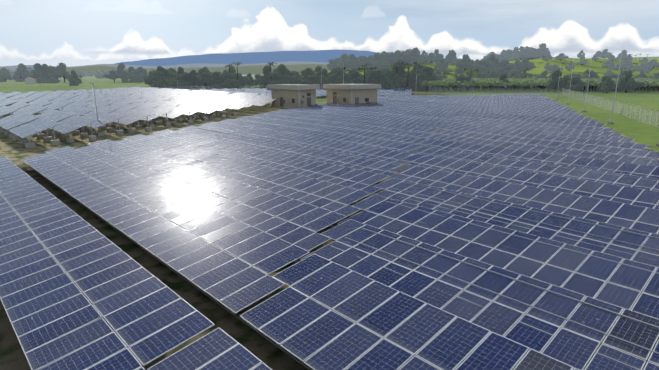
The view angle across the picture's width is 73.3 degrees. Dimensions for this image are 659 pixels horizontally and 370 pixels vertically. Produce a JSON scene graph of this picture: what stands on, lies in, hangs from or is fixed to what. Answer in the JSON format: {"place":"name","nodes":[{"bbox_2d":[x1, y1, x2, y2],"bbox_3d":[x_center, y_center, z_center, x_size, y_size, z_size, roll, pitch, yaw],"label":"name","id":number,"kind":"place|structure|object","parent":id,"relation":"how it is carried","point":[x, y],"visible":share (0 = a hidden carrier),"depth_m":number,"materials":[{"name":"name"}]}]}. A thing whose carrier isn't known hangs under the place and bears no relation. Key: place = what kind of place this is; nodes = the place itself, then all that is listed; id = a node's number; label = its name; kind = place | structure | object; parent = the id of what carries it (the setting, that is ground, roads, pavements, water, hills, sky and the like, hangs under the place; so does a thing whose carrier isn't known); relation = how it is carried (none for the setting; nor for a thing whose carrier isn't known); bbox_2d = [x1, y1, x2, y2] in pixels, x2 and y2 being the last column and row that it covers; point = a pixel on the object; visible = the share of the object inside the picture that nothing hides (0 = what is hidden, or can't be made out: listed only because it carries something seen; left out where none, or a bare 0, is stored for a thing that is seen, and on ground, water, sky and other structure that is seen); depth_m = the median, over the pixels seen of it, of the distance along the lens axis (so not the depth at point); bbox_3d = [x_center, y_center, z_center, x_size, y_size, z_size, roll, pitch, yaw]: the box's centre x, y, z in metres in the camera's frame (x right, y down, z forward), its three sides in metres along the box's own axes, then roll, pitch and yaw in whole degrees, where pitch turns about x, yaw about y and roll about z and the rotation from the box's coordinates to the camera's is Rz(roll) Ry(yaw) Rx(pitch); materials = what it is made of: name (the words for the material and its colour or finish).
{"place":"outdoors","nodes":[
{"label":"outdoors","id":0,"kind":"place"},
{"bbox_2d":[0,83,143,85],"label":"farm track","id":1,"kind":"structure","parent":0,"point":[57,85],"depth_m":290.25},
{"bbox_2d":[0,86,275,137],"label":"solar field","id":2,"kind":"structure","parent":0,"point":[126,113],"depth_m":82.73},
{"bbox_2d":[66,64,349,74],"bbox_3d":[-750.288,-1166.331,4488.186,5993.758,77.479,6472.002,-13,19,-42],"label":"hills","id":3,"kind":"structure","parent":0,"point":[251,70],"depth_m":2954.30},
{"bbox_2d":[0,61,449,70],"bbox_3d":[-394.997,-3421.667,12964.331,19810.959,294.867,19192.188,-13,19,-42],"label":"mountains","id":4,"kind":"structure","parent":0,"point":[197,65],"depth_m":10005.76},
{"bbox_2d":[115,50,436,65],"bbox_3d":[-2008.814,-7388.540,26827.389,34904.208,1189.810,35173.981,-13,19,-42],"label":"mountains","id":5,"kind":"structure","parent":0,"point":[325,56],"depth_m":21664.09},
{"bbox_2d":[158,88,411,95],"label":"solar field","id":6,"kind":"structure","parent":0,"point":[381,91],"depth_m":174.62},
{"bbox_2d":[0,94,658,369],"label":"solar field","id":7,"kind":"structure","parent":0,"point":[201,188],"depth_m":18.80,"materials":[{"name":"glass"}]},
{"bbox_2d":[0,75,658,151],"bbox_3d":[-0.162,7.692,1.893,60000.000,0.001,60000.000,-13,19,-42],"label":"ground","id":8,"kind":"structure","parent":0,"point":[640,131],"depth_m":142.12,"materials":[{"name":"green plant"}]},
{"bbox_2d":[0,71,12,81],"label":"tree","id":9,"kind":"object","parent":8,"relation":"on","point":[9,77],"visible":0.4,"depth_m":416.43,"materials":[{"name":"green plant"}]},
{"bbox_2d":[13,67,28,79],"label":"tree","id":10,"kind":"object","parent":8,"relation":"on","point":[20,73],"visible":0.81,"depth_m":437.42,"materials":[{"name":"green plant"}]},
{"bbox_2d":[15,63,29,78],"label":"tree","id":11,"kind":"object","parent":8,"relation":"on","point":[23,66],"visible":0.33,"depth_m":445.93,"materials":[{"name":"green plant"}]},
{"bbox_2d":[24,77,36,83],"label":"farmhouse","id":12,"kind":"object","parent":8,"relation":"on","point":[30,80],"visible":1,"depth_m":338.80,"materials":[{"name":"white"}]},
{"bbox_2d":[30,63,47,78],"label":"tree","id":13,"kind":"object","parent":8,"relation":"on","point":[38,65],"visible":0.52,"depth_m":366.81,"materials":[{"name":"green plant"}]},
{"bbox_2d":[30,68,47,79],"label":"tree","id":14,"kind":"object","parent":8,"relation":"on","point":[39,75],"visible":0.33,"depth_m":365.75,"materials":[{"name":"green plant"}]},
{"bbox_2d":[43,65,63,78],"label":"tree","id":15,"kind":"object","parent":8,"relation":"on","point":[54,72],"visible":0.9,"depth_m":370.74,"materials":[{"name":"green plant"}]},
{"bbox_2d":[46,77,60,82],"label":"tree","id":16,"kind":"object","parent":8,"relation":"on","point":[52,79],"visible":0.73,"depth_m":356.19,"materials":[{"name":"green plant"}]},
{"bbox_2d":[56,62,69,81],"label":"tree","id":17,"kind":"object","parent":8,"relation":"on","point":[61,67],"visible":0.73,"depth_m":378.63,"materials":[{"name":"green plant"}]},
{"bbox_2d":[67,70,81,83],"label":"tree","id":18,"kind":"object","parent":8,"relation":"on","point":[75,76],"visible":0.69,"depth_m":299.64,"materials":[{"name":"green plant"}]},
{"bbox_2d":[69,79,79,85],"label":"tree","id":19,"kind":"object","parent":8,"relation":"on","point":[73,82],"visible":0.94,"depth_m":288.55,"materials":[{"name":"green plant"}]},
{"bbox_2d":[103,70,122,81],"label":"tree","id":20,"kind":"object","parent":8,"relation":"on","point":[113,74],"visible":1,"depth_m":383.06,"materials":[{"name":"green plant"}]},
{"bbox_2d":[0,99,237,147],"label":"solar field ballast","id":21,"kind":"structure","parent":8,"relation":"on","point":[15,137],"depth_m":61.01,"materials":[{"name":"concrete"}]},
{"bbox_2d":[0,90,234,141],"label":"panel support frames","id":22,"kind":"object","parent":21,"relation":"on","point":[88,112],"visible":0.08,"depth_m":67.67,"materials":[{"name":"silver metal"}]},
{"bbox_2d":[116,63,127,78],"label":"tree","id":23,"kind":"object","parent":8,"relation":"on","point":[120,67],"visible":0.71,"depth_m":409.10,"materials":[{"name":"green plant"}]},
{"bbox_2d":[121,74,128,82],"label":"tree","id":24,"kind":"object","parent":8,"relation":"on","point":[124,78],"visible":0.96,"depth_m":372.44,"materials":[{"name":"green plant"}]},
{"bbox_2d":[3,85,260,92],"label":"hedge","id":25,"kind":"object","parent":8,"relation":"on","point":[182,88],"visible":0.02,"depth_m":202.75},
{"bbox_2d":[128,70,144,78],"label":"tree","id":26,"kind":"object","parent":8,"relation":"on","point":[134,73],"visible":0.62,"depth_m":388.49,"materials":[{"name":"green plant"}]},
{"bbox_2d":[144,75,166,86],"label":"tree","id":27,"kind":"object","parent":8,"relation":"on","point":[148,82],"visible":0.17,"depth_m":223.94,"materials":[{"name":"green plant"}]},
{"bbox_2d":[144,70,170,83],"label":"tree","id":28,"kind":"object","parent":8,"relation":"on","point":[158,73],"visible":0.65,"depth_m":226.16,"materials":[{"name":"green plant"}]},
{"bbox_2d":[157,66,169,76],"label":"tree","id":29,"kind":"object","parent":8,"relation":"on","point":[165,71],"visible":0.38,"depth_m":232.32,"materials":[{"name":"green plant"}]},
{"bbox_2d":[166,74,184,82],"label":"tree","id":30,"kind":"object","parent":8,"relation":"on","point":[174,80],"visible":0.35,"depth_m":218.38,"materials":[{"name":"green plant"}]},
{"bbox_2d":[173,67,184,77],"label":"tree","id":31,"kind":"object","parent":8,"relation":"on","point":[180,70],"visible":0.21,"depth_m":228.77,"materials":[{"name":"green plant"}]},
{"bbox_2d":[178,72,193,85],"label":"tree","id":32,"kind":"object","parent":8,"relation":"on","point":[186,76],"visible":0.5,"depth_m":219.03,"materials":[{"name":"green plant"}]},
{"bbox_2d":[187,69,201,85],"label":"tree","id":33,"kind":"object","parent":8,"relation":"on","point":[193,76],"visible":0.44,"depth_m":220.66,"materials":[{"name":"green plant"}]},
{"bbox_2d":[197,68,211,77],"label":"tree","id":34,"kind":"object","parent":8,"relation":"on","point":[202,71],"visible":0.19,"depth_m":255.41,"materials":[{"name":"green plant"}]},
{"bbox_2d":[195,72,216,86],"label":"tree","id":35,"kind":"object","parent":8,"relation":"on","point":[206,78],"visible":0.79,"depth_m":222.19,"materials":[{"name":"green plant"}]},
{"bbox_2d":[207,71,223,86],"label":"tree","id":36,"kind":"object","parent":8,"relation":"on","point":[218,75],"visible":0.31,"depth_m":226.99,"materials":[{"name":"green plant"}]},
{"bbox_2d":[222,73,234,83],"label":"tree","id":37,"kind":"object","parent":8,"relation":"on","point":[229,75],"visible":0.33,"depth_m":225.27,"materials":[{"name":"green plant"}]},
{"bbox_2d":[232,73,250,83],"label":"tree","id":38,"kind":"object","parent":8,"relation":"on","point":[240,78],"visible":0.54,"depth_m":236.46,"materials":[{"name":"green plant"}]},
{"bbox_2d":[246,73,254,87],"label":"tree","id":39,"kind":"object","parent":8,"relation":"on","point":[251,79],"visible":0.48,"depth_m":242.01,"materials":[{"name":"green plant"}]},
{"bbox_2d":[253,74,261,85],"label":"tree","id":40,"kind":"object","parent":8,"relation":"on","point":[257,76],"visible":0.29,"depth_m":244.43,"materials":[{"name":"green plant"}]},
{"bbox_2d":[259,65,273,85],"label":"tree","id":41,"kind":"object","parent":8,"relation":"on","point":[263,78],"visible":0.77,"depth_m":224.77,"materials":[{"name":"green plant"}]},
{"bbox_2d":[267,73,280,83],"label":"tree","id":42,"kind":"object","parent":8,"relation":"on","point":[276,77],"visible":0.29,"depth_m":219.86,"materials":[{"name":"green plant"}]},
{"bbox_2d":[274,64,290,82],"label":"tree","id":43,"kind":"object","parent":8,"relation":"on","point":[282,69],"visible":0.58,"depth_m":227.64,"materials":[{"name":"green plant"}]},
{"bbox_2d":[302,68,314,79],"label":"tree","id":44,"kind":"object","parent":8,"relation":"on","point":[307,72],"visible":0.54,"depth_m":218.15,"materials":[{"name":"green plant"}]},
{"bbox_2d":[300,75,318,84],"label":"tree","id":45,"kind":"object","parent":8,"relation":"on","point":[311,79],"visible":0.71,"depth_m":207.68,"materials":[{"name":"green plant"}]},
{"bbox_2d":[316,68,330,83],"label":"tree","id":46,"kind":"object","parent":8,"relation":"on","point":[324,73],"visible":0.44,"depth_m":209.72,"materials":[{"name":"green plant"}]},
{"bbox_2d":[0,93,658,369],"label":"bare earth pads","id":47,"kind":"object","parent":8,"relation":"on","point":[247,337],"depth_m":18.50,"materials":[{"name":"soil"}]},
{"bbox_2d":[265,84,319,108],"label":"building","id":48,"kind":"structure","parent":47,"relation":"on","point":[287,96],"depth_m":101.67,"materials":[{"name":"paint"}]},
{"bbox_2d":[24,114,658,369],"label":"solar field supports","id":49,"kind":"object","parent":47,"relation":"on","point":[237,315],"depth_m":17.70,"materials":[{"name":"silver metal"}]},
{"bbox_2d":[322,67,338,83],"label":"tree","id":50,"kind":"object","parent":8,"relation":"on","point":[333,70],"visible":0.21,"depth_m":221.82,"materials":[{"name":"green plant"}]},
{"bbox_2d":[328,67,342,82],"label":"tree","id":51,"kind":"object","parent":8,"relation":"on","point":[335,76],"visible":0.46,"depth_m":220.04,"materials":[{"name":"green plant"}]},
{"bbox_2d":[335,73,351,82],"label":"tree","id":52,"kind":"object","parent":8,"relation":"on","point":[347,78],"visible":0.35,"depth_m":214.82,"materials":[{"name":"green plant"}]},
{"bbox_2d":[349,71,362,83],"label":"tree","id":53,"kind":"object","parent":8,"relation":"on","point":[355,75],"visible":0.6,"depth_m":211.95,"materials":[{"name":"green plant"}]},
{"bbox_2d":[365,70,384,84],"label":"tree","id":54,"kind":"object","parent":8,"relation":"on","point":[372,78],"visible":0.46,"depth_m":211.66,"materials":[{"name":"green plant"}]},
{"bbox_2d":[223,60,529,86],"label":"palm trees","id":55,"kind":"object","parent":8,"relation":"on","point":[360,66],"visible":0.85,"depth_m":217.29,"materials":[{"name":"green plant"}]},
{"bbox_2d":[377,60,410,85],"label":"tree","id":56,"kind":"object","parent":8,"relation":"on","point":[387,76],"visible":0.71,"depth_m":206.47,"materials":[{"name":"green plant"}]},
{"bbox_2d":[395,70,415,86],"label":"tree","id":57,"kind":"object","parent":8,"relation":"on","point":[409,80],"visible":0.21,"depth_m":207.67,"materials":[{"name":"green plant"}]},
{"bbox_2d":[409,80,424,90],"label":"tree","id":58,"kind":"object","parent":8,"relation":"on","point":[419,88],"visible":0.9,"depth_m":198.90,"materials":[{"name":"green plant"}]},
{"bbox_2d":[410,63,427,75],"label":"tree","id":59,"kind":"object","parent":8,"relation":"on","point":[416,66],"visible":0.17,"depth_m":220.17,"materials":[{"name":"green plant"}]},
{"bbox_2d":[412,65,442,87],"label":"tree","id":60,"kind":"object","parent":8,"relation":"on","point":[428,70],"visible":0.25,"depth_m":217.00,"materials":[{"name":"green plant"}]},
{"bbox_2d":[423,77,436,90],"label":"tree","id":61,"kind":"object","parent":8,"relation":"on","point":[428,80],"visible":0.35,"depth_m":201.15,"materials":[{"name":"green plant"}]},
{"bbox_2d":[451,75,469,90],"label":"tree","id":62,"kind":"object","parent":8,"relation":"on","point":[461,78],"visible":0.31,"depth_m":200.86,"materials":[{"name":"green plant"}]},
{"bbox_2d":[459,76,473,90],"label":"tree","id":63,"kind":"object","parent":8,"relation":"on","point":[468,79],"visible":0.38,"depth_m":200.39,"materials":[{"name":"green plant"}]},
{"bbox_2d":[487,70,498,78],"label":"tree","id":64,"kind":"object","parent":8,"relation":"on","point":[493,73],"visible":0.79,"depth_m":316.96,"materials":[{"name":"green plant"}]},
{"bbox_2d":[497,73,508,89],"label":"tree","id":65,"kind":"object","parent":8,"relation":"on","point":[503,76],"visible":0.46,"depth_m":200.74,"materials":[{"name":"green plant"}]},
{"bbox_2d":[506,70,515,78],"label":"tree","id":66,"kind":"object","parent":8,"relation":"on","point":[511,74],"visible":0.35,"depth_m":314.12,"materials":[{"name":"green plant"}]},
{"bbox_2d":[419,77,658,91],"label":"banana grove","id":67,"kind":"object","parent":8,"relation":"on","point":[652,83],"visible":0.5,"depth_m":198.19,"materials":[{"name":"green plant"}]},
{"bbox_2d":[535,70,551,78],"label":"tree","id":68,"kind":"object","parent":8,"relation":"on","point":[543,74],"visible":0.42,"depth_m":318.83,"materials":[{"name":"green plant"}]},
{"bbox_2d":[429,88,658,126],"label":"perimeter fence","id":69,"kind":"object","parent":8,"relation":"on","point":[565,95],"visible":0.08,"depth_m":125.41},
{"bbox_2d":[443,87,658,126],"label":"perimeter fence posts","id":70,"kind":"object","parent":8,"relation":"on","point":[598,104],"visible":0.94,"depth_m":97.53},
{"bbox_2d":[429,86,658,118],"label":"perimeter fence wires","id":71,"kind":"object","parent":70,"relation":"attached to","point":[564,95],"visible":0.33,"depth_m":158.87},
{"bbox_2d":[546,70,564,91],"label":"tree","id":72,"kind":"object","parent":8,"relation":"on","point":[553,82],"visible":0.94,"depth_m":179.40,"materials":[{"name":"green plant"}]},
{"bbox_2d":[562,75,572,91],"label":"tree","id":73,"kind":"object","parent":8,"relation":"on","point":[566,77],"visible":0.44,"depth_m":190.76,"materials":[{"name":"green plant"}]},
{"bbox_2d":[560,77,584,90],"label":"tree","id":74,"kind":"object","parent":8,"relation":"on","point":[578,83],"visible":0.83,"depth_m":188.09,"materials":[{"name":"green plant"}]},
{"bbox_2d":[597,76,607,91],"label":"tree","id":75,"kind":"object","parent":8,"relation":"on","point":[599,85],"visible":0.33,"depth_m":187.69,"materials":[{"name":"green plant"}]},
{"bbox_2d":[601,76,615,92],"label":"tree","id":76,"kind":"object","parent":8,"relation":"on","point":[605,87],"visible":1,"depth_m":175.70,"materials":[{"name":"green plant"}]},
{"bbox_2d":[608,48,622,123],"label":"lightning mast","id":77,"kind":"object","parent":8,"relation":"on","point":[611,122],"visible":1,"depth_m":70.17,"materials":[{"name":"grey"}]},
{"bbox_2d":[617,70,636,92],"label":"tree","id":78,"kind":"object","parent":8,"relation":"on","point":[629,84],"visible":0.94,"depth_m":182.44,"materials":[{"name":"green plant"}]},
{"bbox_2d":[615,78,644,91],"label":"tree","id":79,"kind":"object","parent":8,"relation":"on","point":[639,84],"visible":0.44,"depth_m":183.87,"materials":[{"name":"green plant"}]},
{"bbox_2d":[0,0,658,66],"label":"sky","id":80,"kind":"structure","parent":0,"point":[49,32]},
{"bbox_2d":[323,84,381,103],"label":"building","id":81,"kind":"structure","parent":0,"point":[350,93],"depth_m":104.52,"materials":[{"name":"paint"}]},
{"bbox_2d":[315,62,568,77],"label":"hill","id":82,"kind":"structure","parent":0,"point":[534,73],"depth_m":455.20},
{"bbox_2d":[337,53,349,69],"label":"tree","id":83,"kind":"object","parent":82,"relation":"on","point":[342,64],"visible":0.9,"depth_m":486.01,"materials":[{"name":"green plant"}]},
{"bbox_2d":[348,54,358,68],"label":"tree","id":84,"kind":"object","parent":82,"relation":"on","point":[352,57],"visible":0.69,"depth_m":484.72,"materials":[{"name":"green plant"}]},
{"bbox_2d":[353,56,365,67],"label":"tree","id":85,"kind":"object","parent":82,"relation":"on","point":[358,62],"visible":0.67,"depth_m":482.42,"materials":[{"name":"green plant"}]},
{"bbox_2d":[371,52,381,68],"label":"tree","id":86,"kind":"object","parent":82,"relation":"on","point":[373,58],"visible":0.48,"depth_m":481.05,"materials":[{"name":"green plant"}]},
{"bbox_2d":[392,52,406,62],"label":"tree","id":87,"kind":"object","parent":82,"relation":"on","point":[396,59],"visible":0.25,"depth_m":480.75,"materials":[{"name":"green plant"}]},
{"bbox_2d":[397,54,412,63],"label":"tree","id":88,"kind":"object","parent":82,"relation":"on","point":[408,59],"visible":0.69,"depth_m":478.34,"materials":[{"name":"green plant"}]},
{"bbox_2d":[426,53,436,62],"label":"tree","id":89,"kind":"object","parent":82,"relation":"on","point":[431,57],"visible":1,"depth_m":515.40,"materials":[{"name":"green plant"}]},
{"bbox_2d":[434,49,441,61],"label":"tree","id":90,"kind":"object","parent":82,"relation":"on","point":[436,54],"visible":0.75,"depth_m":526.17,"materials":[{"name":"green plant"}]},
{"bbox_2d":[434,58,448,66],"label":"tree","id":91,"kind":"object","parent":82,"relation":"on","point":[438,63],"visible":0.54,"depth_m":434.61,"materials":[{"name":"green plant"}]},
{"bbox_2d":[438,65,451,72],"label":"tree","id":92,"kind":"object","parent":82,"relation":"on","point":[441,68],"visible":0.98,"depth_m":401.90,"materials":[{"name":"green plant"}]},
{"bbox_2d":[454,61,464,74],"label":"tree","id":93,"kind":"object","parent":82,"relation":"on","point":[460,69],"visible":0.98,"depth_m":383.53,"materials":[{"name":"green plant"}]},
{"bbox_2d":[455,58,472,68],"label":"tree","id":94,"kind":"object","parent":82,"relation":"on","point":[467,61],"visible":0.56,"depth_m":415.33,"materials":[{"name":"green plant"}]},
{"bbox_2d":[458,54,471,69],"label":"tree","id":95,"kind":"object","parent":82,"relation":"on","point":[464,56],"visible":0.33,"depth_m":417.77,"materials":[{"name":"green plant"}]},
{"bbox_2d":[472,61,483,69],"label":"tree","id":96,"kind":"object","parent":82,"relation":"on","point":[476,65],"visible":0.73,"depth_m":421.37,"materials":[{"name":"green plant"}]},
{"bbox_2d":[473,60,486,70],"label":"tree","id":97,"kind":"object","parent":82,"relation":"on","point":[482,62],"visible":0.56,"depth_m":421.73,"materials":[{"name":"green plant"}]},
{"bbox_2d":[481,60,494,70],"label":"tree","id":98,"kind":"object","parent":82,"relation":"on","point":[486,63],"visible":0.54,"depth_m":420.45,"materials":[{"name":"green plant"}]},
{"bbox_2d":[500,59,509,67],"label":"tree","id":99,"kind":"object","parent":82,"relation":"on","point":[503,63],"visible":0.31,"depth_m":429.99,"materials":[{"name":"green plant"}]},
{"bbox_2d":[513,60,521,67],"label":"tree","id":100,"kind":"object","parent":82,"relation":"on","point":[517,63],"visible":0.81,"depth_m":431.28,"materials":[{"name":"green plant"}]},
{"bbox_2d":[518,58,535,72],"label":"tree","id":101,"kind":"object","parent":82,"relation":"on","point":[525,61],"visible":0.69,"depth_m":430.31,"materials":[{"name":"green plant"}]},
{"bbox_2d":[509,57,658,77],"bbox_3d":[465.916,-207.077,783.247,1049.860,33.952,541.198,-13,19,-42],"label":"hill","id":102,"kind":"structure","parent":0,"point":[596,67],"depth_m":579.92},
{"bbox_2d":[500,54,514,60],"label":"tree","id":103,"kind":"object","parent":102,"relation":"on","point":[507,56],"visible":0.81,"depth_m":690.62,"materials":[{"name":"green plant"}]},
{"bbox_2d":[511,48,519,59],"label":"tree","id":104,"kind":"object","parent":102,"relation":"on","point":[515,55],"visible":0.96,"depth_m":688.89,"materials":[{"name":"green plant"}]},
{"bbox_2d":[518,48,533,57],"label":"tree","id":105,"kind":"object","parent":102,"relation":"on","point":[523,54],"visible":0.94,"depth_m":686.80,"materials":[{"name":"green plant"}]},
{"bbox_2d":[555,53,567,60],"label":"tree","id":106,"kind":"object","parent":102,"relation":"on","point":[560,56],"visible":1,"depth_m":614.81,"materials":[{"name":"green plant"}]},
{"bbox_2d":[565,61,574,70],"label":"tree","id":107,"kind":"object","parent":102,"relation":"on","point":[570,65],"visible":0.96,"depth_m":525.80,"materials":[{"name":"green plant"}]},
{"bbox_2d":[577,50,584,58],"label":"tree","id":108,"kind":"object","parent":102,"relation":"on","point":[581,54],"visible":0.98,"depth_m":654.64,"materials":[{"name":"green plant"}]},
{"bbox_2d":[597,49,611,58],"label":"tree","id":109,"kind":"object","parent":102,"relation":"on","point":[605,53],"visible":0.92,"depth_m":712.77,"materials":[{"name":"green plant"}]},
{"bbox_2d":[618,57,658,59],"bbox_3d":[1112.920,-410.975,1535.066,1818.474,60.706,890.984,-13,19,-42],"label":"hill","id":110,"kind":"structure","parent":0,"point":[648,58],"depth_m":1334.82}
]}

